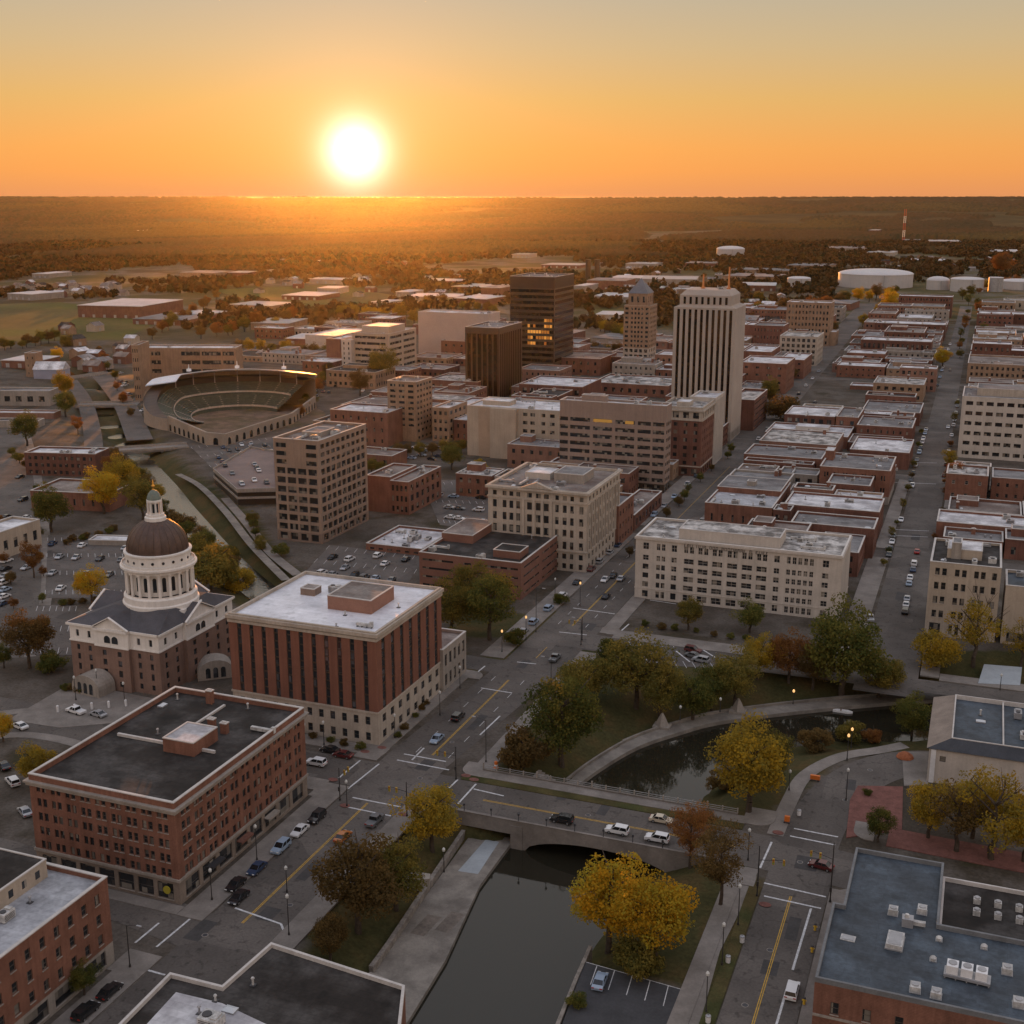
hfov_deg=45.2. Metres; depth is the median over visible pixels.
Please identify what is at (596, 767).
promenade
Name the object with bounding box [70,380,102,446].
stadium road
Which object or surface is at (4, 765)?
car
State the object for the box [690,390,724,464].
white slab
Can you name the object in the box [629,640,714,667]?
park lot
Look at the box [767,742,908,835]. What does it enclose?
park path
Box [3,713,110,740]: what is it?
courthouse road
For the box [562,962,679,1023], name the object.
parking lot
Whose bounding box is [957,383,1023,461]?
office building
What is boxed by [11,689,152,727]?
courthouse forecourt
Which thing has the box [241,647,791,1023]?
yellow lines
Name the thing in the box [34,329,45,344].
tree
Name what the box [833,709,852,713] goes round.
white boat
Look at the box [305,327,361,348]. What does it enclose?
cold store
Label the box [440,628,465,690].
stone annex
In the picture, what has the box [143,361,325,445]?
stadium
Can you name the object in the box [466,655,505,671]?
market lane road
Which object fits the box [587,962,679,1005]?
bay markings
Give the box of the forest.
[0,196,1023,258]
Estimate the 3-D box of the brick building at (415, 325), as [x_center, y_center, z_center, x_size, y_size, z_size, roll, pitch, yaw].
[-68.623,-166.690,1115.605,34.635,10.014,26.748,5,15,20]
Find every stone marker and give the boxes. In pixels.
[652,713,671,730]
[729,698,746,714]
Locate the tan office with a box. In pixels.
[786,299,834,345]
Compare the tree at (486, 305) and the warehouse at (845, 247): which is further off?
the warehouse at (845, 247)
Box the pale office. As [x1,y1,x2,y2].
[779,331,823,365]
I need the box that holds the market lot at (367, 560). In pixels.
[307,545,418,582]
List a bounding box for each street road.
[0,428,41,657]
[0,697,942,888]
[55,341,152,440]
[418,438,990,485]
[508,397,959,427]
[805,376,967,385]
[823,347,969,353]
[852,306,971,697]
[873,550,1023,570]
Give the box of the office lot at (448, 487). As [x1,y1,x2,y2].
[430,480,487,525]
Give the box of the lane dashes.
[416,563,630,757]
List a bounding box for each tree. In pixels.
[0,336,8,350]
[0,552,9,563]
[0,607,56,668]
[0,641,12,667]
[0,712,14,741]
[4,339,15,348]
[4,570,15,584]
[7,408,38,445]
[7,447,15,454]
[7,597,18,608]
[13,740,57,776]
[14,452,23,462]
[17,340,26,348]
[18,540,44,577]
[20,333,31,346]
[30,336,40,345]
[30,481,74,531]
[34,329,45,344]
[38,565,47,575]
[38,592,46,602]
[43,329,54,342]
[49,327,60,340]
[50,346,63,356]
[51,368,73,399]
[52,389,76,416]
[59,331,72,346]
[67,956,104,995]
[70,416,83,434]
[71,562,107,603]
[76,465,120,513]
[99,351,108,356]
[100,453,122,471]
[101,451,140,486]
[104,361,110,370]
[109,445,119,454]
[111,370,118,379]
[113,381,120,390]
[118,392,127,401]
[119,470,157,519]
[126,406,134,414]
[137,468,151,480]
[139,474,155,484]
[146,326,157,338]
[154,483,165,495]
[155,320,167,331]
[162,317,173,330]
[162,499,169,510]
[165,508,176,517]
[167,310,179,322]
[176,309,185,315]
[178,519,195,536]
[188,302,196,309]
[188,524,208,538]
[189,539,240,589]
[194,323,206,338]
[198,296,208,307]
[198,526,216,544]
[210,322,224,336]
[212,289,220,299]
[218,567,256,593]
[222,324,233,333]
[223,319,237,334]
[228,554,241,566]
[232,338,243,347]
[236,315,250,331]
[242,337,254,349]
[245,510,259,525]
[248,519,257,528]
[249,309,263,321]
[250,527,259,535]
[253,536,266,549]
[254,338,265,349]
[254,535,264,540]
[266,343,276,349]
[271,316,279,320]
[278,308,293,318]
[279,337,290,346]
[286,305,297,316]
[292,403,305,414]
[297,397,309,404]
[301,344,309,349]
[302,392,318,401]
[307,341,317,349]
[307,829,403,934]
[308,911,350,960]
[315,370,325,381]
[315,378,326,392]
[321,361,333,371]
[335,302,347,314]
[346,366,371,395]
[348,302,359,319]
[360,304,370,312]
[367,457,377,471]
[368,344,399,373]
[371,307,381,311]
[372,834,427,911]
[373,461,386,469]
[379,308,389,313]
[387,782,461,852]
[392,441,405,448]
[393,301,411,315]
[404,443,411,456]
[407,308,418,323]
[413,440,426,456]
[426,441,437,454]
[429,574,473,628]
[436,292,447,300]
[438,437,447,448]
[440,439,465,469]
[448,558,490,597]
[456,439,466,449]
[458,300,466,309]
[460,569,522,640]
[464,301,471,307]
[473,301,480,310]
[482,301,491,310]
[488,303,498,310]
[520,673,605,767]
[555,653,616,694]
[566,849,659,953]
[591,341,599,345]
[595,315,606,330]
[597,320,610,332]
[600,626,679,709]
[604,319,612,332]
[604,860,700,960]
[608,321,620,332]
[611,341,622,349]
[625,546,634,556]
[634,659,686,717]
[662,506,670,517]
[665,799,715,868]
[666,674,717,719]
[674,595,704,629]
[675,496,683,503]
[679,489,689,500]
[684,483,691,489]
[690,817,753,904]
[692,662,734,710]
[696,471,703,481]
[703,708,793,812]
[711,643,764,704]
[724,450,731,456]
[727,442,734,450]
[729,596,765,632]
[741,631,787,679]
[743,718,795,790]
[753,290,763,299]
[760,375,780,400]
[767,392,774,401]
[767,626,815,683]
[778,296,789,305]
[794,644,836,690]
[803,592,894,695]
[822,295,833,300]
[833,320,839,328]
[834,293,845,299]
[840,290,851,299]
[852,287,865,299]
[857,649,907,697]
[858,314,868,326]
[865,289,873,300]
[865,805,898,842]
[870,284,884,299]
[880,288,898,302]
[880,558,887,565]
[888,526,895,535]
[889,688,931,736]
[899,498,906,509]
[905,484,911,490]
[906,778,957,837]
[910,459,917,467]
[910,627,966,669]
[925,778,998,851]
[933,346,953,367]
[940,448,957,463]
[944,461,963,478]
[944,580,1009,667]
[945,772,1004,838]
[950,411,958,419]
[955,763,1023,859]
[956,348,964,355]
[957,287,967,299]
[958,328,964,337]
[962,319,967,329]
[964,293,973,305]
[966,284,977,293]
[974,301,983,309]
[990,251,1016,270]
[1002,617,1023,666]
[1003,796,1023,861]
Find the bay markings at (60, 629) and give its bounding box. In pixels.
[31,606,76,653]
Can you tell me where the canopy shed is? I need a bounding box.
[88,534,127,545]
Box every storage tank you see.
[716,246,744,255]
[787,276,810,286]
[838,268,913,288]
[926,276,949,289]
[950,277,984,291]
[988,277,1003,291]
[1003,278,1023,289]
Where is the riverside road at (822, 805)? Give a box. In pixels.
[716,751,928,1023]
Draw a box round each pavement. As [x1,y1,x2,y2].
[0,708,80,745]
[20,434,51,657]
[51,953,161,1023]
[108,889,183,914]
[176,782,349,920]
[271,805,424,948]
[305,734,360,752]
[307,776,328,789]
[353,669,473,760]
[461,775,743,829]
[465,772,744,823]
[478,651,590,764]
[480,533,637,658]
[599,595,645,633]
[612,630,807,662]
[641,475,696,525]
[667,882,738,1023]
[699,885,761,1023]
[798,888,838,1023]
[841,556,887,649]
[876,479,909,548]
[886,830,1023,872]
[903,752,928,785]
[920,635,943,678]
[939,674,1023,691]
[944,500,948,508]
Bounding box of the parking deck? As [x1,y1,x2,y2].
[213,446,275,504]
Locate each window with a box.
[4,540,7,550]
[8,889,13,898]
[9,960,16,974]
[12,982,18,996]
[14,537,17,546]
[14,1003,21,1017]
[16,396,21,401]
[22,879,26,889]
[24,948,31,962]
[24,1000,50,1023]
[27,396,32,401]
[27,970,33,983]
[29,990,36,1005]
[33,530,36,539]
[35,870,39,879]
[39,396,44,401]
[39,936,46,951]
[41,958,48,972]
[44,979,50,992]
[54,925,60,939]
[55,977,78,1009]
[56,946,62,960]
[58,967,64,981]
[62,859,75,867]
[68,915,73,928]
[70,935,75,949]
[72,956,75,967]
[80,863,94,872]
[81,807,85,816]
[81,905,87,918]
[83,925,89,938]
[84,951,107,974]
[85,945,91,958]
[94,895,100,907]
[96,915,102,927]
[97,825,102,834]
[98,934,103,947]
[99,867,115,886]
[102,812,106,821]
[103,826,107,835]
[104,635,110,643]
[105,841,109,849]
[111,636,118,644]
[111,814,115,823]
[112,828,117,837]
[115,857,119,866]
[117,815,121,824]
[118,830,123,838]
[118,872,134,891]
[126,817,131,826]
[128,831,132,840]
[130,861,134,869]
[132,818,137,827]
[134,833,138,842]
[135,848,139,856]
[136,862,140,871]
[138,876,154,896]
[142,820,146,829]
[143,835,147,844]
[144,578,147,592]
[144,849,149,858]
[145,864,150,873]
[148,822,152,830]
[149,836,153,845]
[150,851,155,860]
[151,360,160,363]
[151,865,156,874]
[152,369,161,372]
[152,579,156,592]
[157,824,162,833]
[158,881,174,900]
[160,853,164,862]
[161,868,165,876]
[162,578,166,591]
[163,825,168,834]
[165,840,169,849]
[166,854,170,863]
[167,869,171,878]
[171,576,175,590]
[181,352,199,355]
[182,360,200,363]
[182,369,200,372]
[185,870,200,897]
[195,623,199,630]
[201,620,205,628]
[202,352,220,355]
[202,360,220,363]
[203,369,221,372]
[203,856,217,882]
[219,843,233,868]
[223,352,233,355]
[223,360,233,363]
[235,830,248,854]
[237,623,244,689]
[249,625,256,691]
[250,818,262,841]
[262,626,268,693]
[274,628,280,695]
[276,442,285,446]
[276,451,285,455]
[277,459,286,463]
[277,467,284,472]
[278,476,285,482]
[278,485,285,491]
[279,495,286,500]
[279,504,286,509]
[280,513,287,519]
[280,522,287,528]
[281,531,287,537]
[286,630,292,697]
[288,468,295,473]
[288,477,295,482]
[289,486,296,492]
[289,496,296,501]
[290,505,296,510]
[290,514,297,520]
[290,523,297,529]
[291,532,297,538]
[298,469,305,474]
[299,478,306,484]
[299,487,306,493]
[299,632,305,699]
[300,497,306,502]
[300,506,307,511]
[300,515,307,521]
[301,524,308,530]
[302,534,308,540]
[306,445,315,449]
[306,453,315,457]
[307,461,316,465]
[308,722,312,730]
[309,469,316,475]
[309,479,316,484]
[310,488,317,494]
[310,498,317,503]
[310,507,317,512]
[311,516,318,522]
[311,526,318,531]
[311,633,317,701]
[312,535,318,541]
[319,709,323,716]
[324,635,330,703]
[331,711,334,718]
[331,726,335,733]
[337,637,342,705]
[342,713,346,720]
[343,728,346,735]
[344,429,365,526]
[350,639,355,707]
[354,715,358,722]
[354,730,358,737]
[355,336,384,338]
[355,342,384,344]
[355,348,385,351]
[356,354,369,356]
[356,360,368,362]
[363,641,368,709]
[366,717,369,724]
[366,732,370,739]
[381,637,385,706]
[391,631,394,698]
[400,625,403,691]
[409,618,412,683]
[417,612,420,676]
[422,558,452,562]
[423,566,451,571]
[423,575,452,579]
[423,583,449,586]
[426,606,428,669]
[434,600,436,663]
[467,333,470,378]
[472,334,475,381]
[475,564,517,570]
[478,334,480,380]
[483,334,486,385]
[488,334,491,396]
[493,334,496,396]
[500,334,500,396]
[502,334,502,396]
[507,332,507,384]
[509,332,509,394]
[511,289,553,292]
[511,295,553,298]
[511,300,553,304]
[511,306,553,310]
[511,312,553,316]
[511,318,553,321]
[511,331,511,385]
[513,331,513,384]
[516,501,519,508]
[518,329,518,383]
[520,329,520,382]
[522,324,553,327]
[522,330,553,333]
[522,335,553,339]
[522,341,553,345]
[522,347,552,350]
[522,352,552,356]
[522,358,552,362]
[527,502,531,509]
[527,514,531,521]
[527,526,531,533]
[536,503,540,510]
[544,504,548,510]
[544,516,548,522]
[544,528,548,534]
[554,347,572,356]
[554,353,572,362]
[555,286,572,292]
[555,292,572,298]
[555,297,572,304]
[555,303,572,309]
[555,309,572,315]
[555,314,572,321]
[555,320,572,327]
[555,325,572,333]
[555,331,572,338]
[555,336,572,344]
[555,342,572,350]
[560,424,567,427]
[560,432,567,435]
[570,417,589,421]
[570,425,589,429]
[570,433,589,437]
[570,440,589,444]
[570,448,588,452]
[570,456,588,460]
[570,506,573,513]
[570,518,573,525]
[579,519,582,526]
[579,531,582,538]
[579,543,582,550]
[593,419,611,422]
[593,426,611,430]
[593,434,611,438]
[593,442,611,446]
[593,450,611,454]
[593,458,610,462]
[595,481,613,560]
[615,420,634,424]
[615,428,633,432]
[615,436,633,440]
[615,444,633,448]
[615,452,633,456]
[615,459,633,463]
[630,307,655,355]
[637,445,649,449]
[637,453,649,457]
[637,461,649,465]
[638,421,650,425]
[638,429,650,433]
[638,437,649,441]
[638,477,648,480]
[639,469,649,473]
[643,484,659,490]
[643,542,648,548]
[643,555,648,559]
[652,446,663,450]
[652,454,663,458]
[652,462,662,466]
[652,470,662,474]
[652,478,662,482]
[653,422,664,426]
[653,430,663,434]
[653,438,663,442]
[671,558,676,562]
[672,545,676,551]
[673,411,678,417]
[675,309,679,396]
[680,309,685,396]
[681,468,686,473]
[682,595,691,600]
[683,412,688,417]
[683,568,692,573]
[683,577,692,582]
[683,586,692,591]
[684,559,693,564]
[686,309,691,396]
[692,309,696,394]
[693,413,698,418]
[697,578,706,583]
[697,587,706,592]
[697,596,706,602]
[698,310,702,390]
[698,548,702,554]
[698,560,707,565]
[698,569,707,574]
[703,310,708,389]
[709,310,714,390]
[710,598,720,604]
[711,580,720,585]
[711,589,720,594]
[712,562,721,567]
[712,571,721,576]
[715,310,720,390]
[718,550,722,556]
[721,310,726,390]
[725,311,731,422]
[725,599,735,606]
[726,572,736,578]
[726,581,735,587]
[726,590,735,596]
[727,563,736,568]
[733,552,737,558]
[740,592,750,597]
[741,574,751,579]
[741,583,750,588]
[742,552,746,558]
[742,565,751,570]
[748,553,752,559]
[755,585,765,590]
[755,594,764,599]
[756,566,766,572]
[756,575,765,581]
[771,605,776,611]
[772,595,777,600]
[773,568,778,573]
[773,577,778,582]
[774,555,779,562]
[820,601,826,606]
[821,582,827,587]
[821,592,826,597]
[822,573,827,578]
[823,560,828,567]
[829,1002,838,1016]
[861,1009,870,1023]
[895,1016,903,1023]
[929,622,939,632]
[931,610,935,617]
[932,596,937,603]
[934,582,938,589]
[935,568,939,575]
[938,610,942,617]
[939,756,945,761]
[940,582,945,589]
[942,568,946,575]
[952,598,956,605]
[953,584,958,591]
[955,569,959,577]
[959,599,963,605]
[960,584,965,591]
[961,570,966,577]
[972,586,977,593]
[974,571,978,579]
[980,572,985,579]
[989,602,993,609]
[990,587,995,595]
[991,573,996,580]
[1006,632,1023,642]
[1011,547,1015,554]
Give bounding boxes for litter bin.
[705,1014,710,1023]
[726,954,730,962]
[740,935,744,942]
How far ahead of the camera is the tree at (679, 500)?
491.11 m
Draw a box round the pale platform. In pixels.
[978,664,1021,688]
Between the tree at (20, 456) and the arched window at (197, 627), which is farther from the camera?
the tree at (20, 456)
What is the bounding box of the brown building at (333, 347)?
[326,334,351,357]
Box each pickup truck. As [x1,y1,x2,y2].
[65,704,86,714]
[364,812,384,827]
[548,653,561,661]
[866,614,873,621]
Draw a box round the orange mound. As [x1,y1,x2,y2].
[896,751,913,760]
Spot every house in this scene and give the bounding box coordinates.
[13,282,21,288]
[24,283,35,289]
[25,279,35,283]
[35,282,45,286]
[53,282,63,287]
[57,287,67,293]
[57,322,74,330]
[58,284,67,287]
[60,324,76,334]
[65,280,76,284]
[66,334,86,346]
[68,283,78,290]
[68,346,88,358]
[71,288,83,293]
[71,353,95,366]
[76,357,91,369]
[82,360,105,371]
[86,321,104,331]
[86,349,105,356]
[92,356,113,369]
[98,286,109,291]
[100,283,113,289]
[112,282,121,289]
[112,342,126,352]
[113,352,131,363]
[115,344,131,352]
[117,290,129,295]
[124,335,139,344]
[253,287,264,292]
[266,277,274,283]
[282,280,292,285]
[288,276,297,281]
[292,281,304,287]
[352,273,361,277]
[353,291,363,296]
[365,286,376,291]
[435,289,447,292]
[678,285,690,287]
[715,273,722,278]
[748,299,759,302]
[761,301,776,304]
[765,316,779,321]
[881,259,889,263]
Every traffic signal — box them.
[338,766,348,800]
[388,782,407,815]
[436,746,456,778]
[568,616,582,639]
[756,846,785,896]
[810,842,834,902]
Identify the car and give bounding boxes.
[0,558,13,562]
[0,565,12,570]
[0,578,9,585]
[0,586,11,592]
[0,593,10,599]
[0,600,7,606]
[0,760,10,770]
[5,775,20,787]
[13,721,28,730]
[15,474,24,478]
[16,805,31,817]
[17,496,28,501]
[20,564,30,569]
[47,541,57,545]
[47,569,58,575]
[54,553,64,558]
[55,585,66,590]
[70,1000,100,1022]
[71,554,81,559]
[77,542,86,547]
[88,709,106,717]
[95,555,104,560]
[95,981,123,1001]
[106,571,114,576]
[224,876,246,892]
[227,888,249,905]
[246,860,267,875]
[270,836,291,854]
[290,823,309,837]
[306,756,327,767]
[307,807,326,823]
[316,569,327,572]
[319,744,340,753]
[327,554,337,559]
[332,749,353,759]
[333,830,352,843]
[340,564,350,569]
[344,555,355,561]
[350,571,359,576]
[359,573,370,577]
[370,575,380,578]
[373,552,382,557]
[380,560,390,565]
[387,576,396,580]
[401,556,410,561]
[429,733,444,743]
[443,504,454,508]
[444,514,454,518]
[447,494,458,497]
[450,711,464,721]
[453,515,463,519]
[454,505,465,509]
[472,506,484,511]
[475,495,486,499]
[528,617,538,624]
[543,604,553,611]
[549,812,574,824]
[572,579,581,584]
[587,565,595,571]
[591,971,608,990]
[595,557,604,563]
[600,576,609,581]
[601,593,610,599]
[605,549,613,554]
[605,823,629,836]
[609,572,617,577]
[614,542,621,546]
[616,575,625,581]
[644,831,669,844]
[649,813,672,824]
[650,511,657,516]
[683,651,700,656]
[684,644,701,652]
[691,655,709,662]
[784,980,800,1001]
[808,859,834,871]
[886,551,891,556]
[889,538,894,543]
[901,607,908,614]
[902,601,909,607]
[904,595,910,601]
[906,580,912,586]
[907,574,913,580]
[910,566,915,571]
[911,560,917,565]
[914,548,919,553]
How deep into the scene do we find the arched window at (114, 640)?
305.33 m
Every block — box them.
[0,387,58,405]
[0,409,60,418]
[0,418,44,427]
[0,516,41,555]
[30,478,136,511]
[149,344,242,378]
[225,571,443,744]
[262,346,325,364]
[294,325,315,334]
[326,318,371,327]
[341,337,354,363]
[352,322,416,365]
[418,309,499,353]
[467,396,559,458]
[485,462,622,572]
[495,469,511,478]
[601,373,671,397]
[612,356,662,375]
[633,489,661,530]
[634,517,852,619]
[729,468,794,486]
[782,464,819,483]
[803,403,843,408]
[834,305,845,321]
[844,345,859,354]
[850,382,872,389]
[850,436,913,469]
[882,347,922,356]
[889,359,928,363]
[897,313,933,320]
[905,307,949,320]
[922,350,936,364]
[932,347,947,355]
[933,341,939,346]
[936,509,1023,545]
[955,461,991,492]
[975,326,1021,327]
[1015,329,1023,337]
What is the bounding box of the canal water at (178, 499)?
[84,388,275,599]
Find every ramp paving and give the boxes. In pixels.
[759,902,770,906]
[772,830,783,834]
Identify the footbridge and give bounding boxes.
[67,371,110,378]
[75,400,139,408]
[105,442,188,459]
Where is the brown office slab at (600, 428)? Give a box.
[559,393,671,492]
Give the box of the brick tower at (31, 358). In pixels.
[24,351,42,376]
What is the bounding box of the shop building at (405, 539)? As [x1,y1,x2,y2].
[366,525,444,555]
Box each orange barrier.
[784,815,790,823]
[810,774,819,781]
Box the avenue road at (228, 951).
[92,303,874,1023]
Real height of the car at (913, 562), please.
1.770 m
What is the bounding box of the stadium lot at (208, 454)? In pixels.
[191,437,273,467]
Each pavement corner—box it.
[106,948,151,976]
[180,897,220,913]
[308,782,341,799]
[354,745,389,757]
[460,670,482,679]
[463,761,498,777]
[485,649,507,656]
[577,653,598,659]
[601,627,619,634]
[726,864,755,885]
[742,807,777,825]
[832,889,846,903]
[854,821,874,841]
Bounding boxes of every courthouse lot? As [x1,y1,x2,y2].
[23,605,75,654]
[45,535,125,597]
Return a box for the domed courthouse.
[65,479,234,697]
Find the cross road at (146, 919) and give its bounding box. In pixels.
[0,838,232,950]
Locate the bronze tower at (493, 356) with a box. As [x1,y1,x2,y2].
[465,320,521,396]
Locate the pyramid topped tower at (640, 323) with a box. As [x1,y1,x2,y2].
[623,278,656,356]
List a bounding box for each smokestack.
[585,259,590,278]
[594,259,599,277]
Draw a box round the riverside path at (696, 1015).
[688,866,757,1023]
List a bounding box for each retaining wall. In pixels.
[369,830,464,972]
[556,945,591,1023]
[565,691,922,781]
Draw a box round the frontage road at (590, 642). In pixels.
[566,633,1023,702]
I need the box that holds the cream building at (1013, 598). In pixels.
[1000,569,1023,644]
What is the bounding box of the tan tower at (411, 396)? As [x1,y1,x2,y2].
[387,375,431,441]
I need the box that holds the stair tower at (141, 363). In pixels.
[131,341,151,400]
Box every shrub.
[35,648,69,673]
[58,599,68,605]
[59,683,70,690]
[62,539,71,544]
[66,533,77,540]
[67,598,76,604]
[77,597,87,603]
[78,535,85,539]
[80,531,90,538]
[104,527,113,532]
[108,524,117,530]
[168,511,199,526]
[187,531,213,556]
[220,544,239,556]
[270,542,289,555]
[308,732,317,738]
[326,736,334,742]
[339,738,347,745]
[354,741,366,748]
[393,731,402,737]
[399,722,408,729]
[418,702,425,709]
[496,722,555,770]
[501,628,526,645]
[553,593,569,603]
[564,986,586,1009]
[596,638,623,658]
[611,932,664,981]
[641,619,650,625]
[656,622,666,629]
[671,623,678,629]
[687,809,717,829]
[705,767,736,790]
[710,630,717,635]
[726,632,734,638]
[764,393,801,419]
[797,727,834,753]
[835,719,865,743]
[860,725,882,742]
[862,788,872,795]
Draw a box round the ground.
[0,230,1023,1023]
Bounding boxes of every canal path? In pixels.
[175,474,289,580]
[221,498,300,575]
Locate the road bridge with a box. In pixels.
[449,762,738,871]
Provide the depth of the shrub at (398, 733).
281.49 m
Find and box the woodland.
[0,238,1023,329]
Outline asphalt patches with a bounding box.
[183,534,919,975]
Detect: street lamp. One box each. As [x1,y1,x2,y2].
[126,925,141,966]
[208,868,212,899]
[253,824,257,859]
[284,865,287,892]
[285,894,289,934]
[345,780,347,805]
[393,713,395,737]
[442,847,444,872]
[705,971,709,1012]
[721,922,725,964]
[737,884,741,924]
[747,828,750,860]
[845,768,849,799]
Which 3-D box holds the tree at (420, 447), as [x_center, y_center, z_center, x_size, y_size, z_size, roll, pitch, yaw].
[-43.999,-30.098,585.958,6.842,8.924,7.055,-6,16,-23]
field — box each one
[0,302,152,341]
[218,284,400,306]
[591,309,623,313]
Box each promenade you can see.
[374,837,509,1023]
[568,690,1023,784]
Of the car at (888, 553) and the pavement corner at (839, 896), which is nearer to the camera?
the pavement corner at (839, 896)
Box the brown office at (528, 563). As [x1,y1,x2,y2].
[419,518,557,599]
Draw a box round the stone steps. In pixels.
[533,770,555,779]
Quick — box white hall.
[926,694,1023,794]
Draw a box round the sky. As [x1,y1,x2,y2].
[0,0,1023,197]
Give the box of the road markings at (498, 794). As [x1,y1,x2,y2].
[134,462,927,1023]
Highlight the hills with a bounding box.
[7,198,1023,226]
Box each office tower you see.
[273,421,368,543]
[671,267,745,441]
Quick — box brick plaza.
[846,785,902,837]
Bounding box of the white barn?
[32,361,70,378]
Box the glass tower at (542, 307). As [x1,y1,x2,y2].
[510,272,573,366]
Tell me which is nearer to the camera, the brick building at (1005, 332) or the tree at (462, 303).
the brick building at (1005, 332)
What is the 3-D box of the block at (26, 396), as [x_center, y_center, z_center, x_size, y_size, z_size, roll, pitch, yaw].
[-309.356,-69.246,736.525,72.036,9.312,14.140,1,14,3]
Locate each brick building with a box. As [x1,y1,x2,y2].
[0,848,114,1023]
[22,686,308,904]
[24,446,109,476]
[119,942,405,1023]
[242,349,270,361]
[254,325,294,338]
[302,357,341,371]
[306,350,326,359]
[313,415,329,423]
[314,324,356,331]
[326,362,395,388]
[330,402,402,446]
[341,394,387,404]
[358,311,396,319]
[365,315,405,325]
[367,446,406,466]
[368,463,416,512]
[370,387,386,395]
[390,465,440,514]
[393,365,421,376]
[413,323,417,333]
[413,363,459,377]
[417,352,461,363]
[432,373,480,386]
[432,386,444,392]
[432,393,475,402]
[432,400,466,440]
[434,383,486,397]
[441,339,464,354]
[453,354,464,365]
[454,414,466,440]
[456,461,504,497]
[464,397,482,404]
[507,433,559,467]
[511,384,518,394]
[511,391,556,399]
[519,375,600,396]
[522,364,571,381]
[530,388,572,400]
[539,461,578,465]
[561,350,616,375]
[573,338,589,342]
[573,341,589,350]
[578,462,638,492]
[581,393,647,400]
[589,350,622,370]
[590,342,622,350]
[614,347,670,352]
[615,492,633,542]
[632,354,654,360]
[655,350,672,365]
[656,336,672,348]
[656,364,671,376]
[665,393,670,401]
[668,341,672,349]
[670,459,678,480]
[704,475,790,524]
[722,422,728,446]
[738,463,779,471]
[740,388,767,430]
[742,380,762,388]
[743,345,779,358]
[743,355,794,393]
[744,303,756,314]
[744,336,751,342]
[744,343,778,345]
[744,443,826,468]
[744,457,814,468]
[745,322,756,335]
[747,515,811,530]
[750,304,786,320]
[752,322,788,344]
[759,428,843,452]
[765,422,853,448]
[767,319,785,321]
[773,502,793,520]
[774,351,788,355]
[782,352,811,378]
[784,405,840,424]
[785,491,884,538]
[791,511,878,558]
[794,481,835,493]
[796,329,816,331]
[812,847,1023,1023]
[819,447,896,504]
[825,531,865,576]
[828,473,874,491]
[829,329,838,345]
[832,362,888,371]
[834,489,883,497]
[835,355,882,362]
[836,361,887,378]
[836,407,863,433]
[847,349,887,362]
[847,433,902,450]
[850,339,860,345]
[851,329,883,340]
[856,415,915,438]
[860,336,932,349]
[863,400,923,425]
[864,318,908,329]
[864,409,900,415]
[865,391,916,403]
[869,309,898,318]
[873,374,926,401]
[874,319,946,340]
[876,308,897,309]
[878,302,912,313]
[884,325,926,337]
[885,355,932,364]
[886,360,931,376]
[890,409,914,417]
[898,294,953,317]
[899,364,937,391]
[911,303,945,308]
[926,329,943,341]
[926,334,942,345]
[934,318,948,331]
[943,526,1003,549]
[944,463,988,499]
[948,495,1021,515]
[966,354,1023,382]
[969,377,1021,384]
[972,333,1022,344]
[972,340,1011,355]
[974,327,1023,333]
[976,312,1013,326]
[976,329,1014,335]
[978,306,1014,312]
[979,310,1023,324]
[982,300,1015,308]
[990,467,1023,502]
[1003,525,1023,560]
[1004,298,1023,309]
[1005,325,1023,327]
[1011,347,1023,355]
[1012,380,1023,384]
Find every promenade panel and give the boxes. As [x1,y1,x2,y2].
[410,914,441,935]
[435,911,464,932]
[458,840,498,873]
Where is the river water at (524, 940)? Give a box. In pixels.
[409,703,932,1023]
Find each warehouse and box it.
[0,355,59,368]
[7,290,63,300]
[32,271,71,277]
[77,298,182,317]
[133,313,215,325]
[177,310,226,315]
[179,270,232,276]
[228,271,256,277]
[231,301,292,309]
[251,318,307,329]
[282,291,339,299]
[285,333,309,344]
[306,277,370,283]
[317,286,348,293]
[370,299,402,307]
[395,289,423,296]
[411,293,463,302]
[433,278,464,283]
[451,283,508,291]
[454,294,507,306]
[480,285,509,294]
[511,253,536,257]
[541,263,585,267]
[573,329,585,337]
[574,283,598,291]
[587,277,635,289]
[591,333,622,343]
[594,292,628,302]
[596,311,623,319]
[613,275,652,281]
[625,262,662,267]
[640,276,698,285]
[676,287,692,293]
[685,261,717,266]
[723,273,786,280]
[731,267,789,274]
[742,282,776,290]
[745,315,759,320]
[786,263,836,266]
[829,246,866,251]
[833,299,859,310]
[867,251,897,255]
[928,240,958,242]
[992,249,1017,252]
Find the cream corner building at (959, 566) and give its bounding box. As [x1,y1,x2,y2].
[924,537,1001,641]
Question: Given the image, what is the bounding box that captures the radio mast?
[902,209,906,240]
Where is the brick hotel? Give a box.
[666,397,716,475]
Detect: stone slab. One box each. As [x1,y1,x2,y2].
[369,972,388,979]
[406,871,430,890]

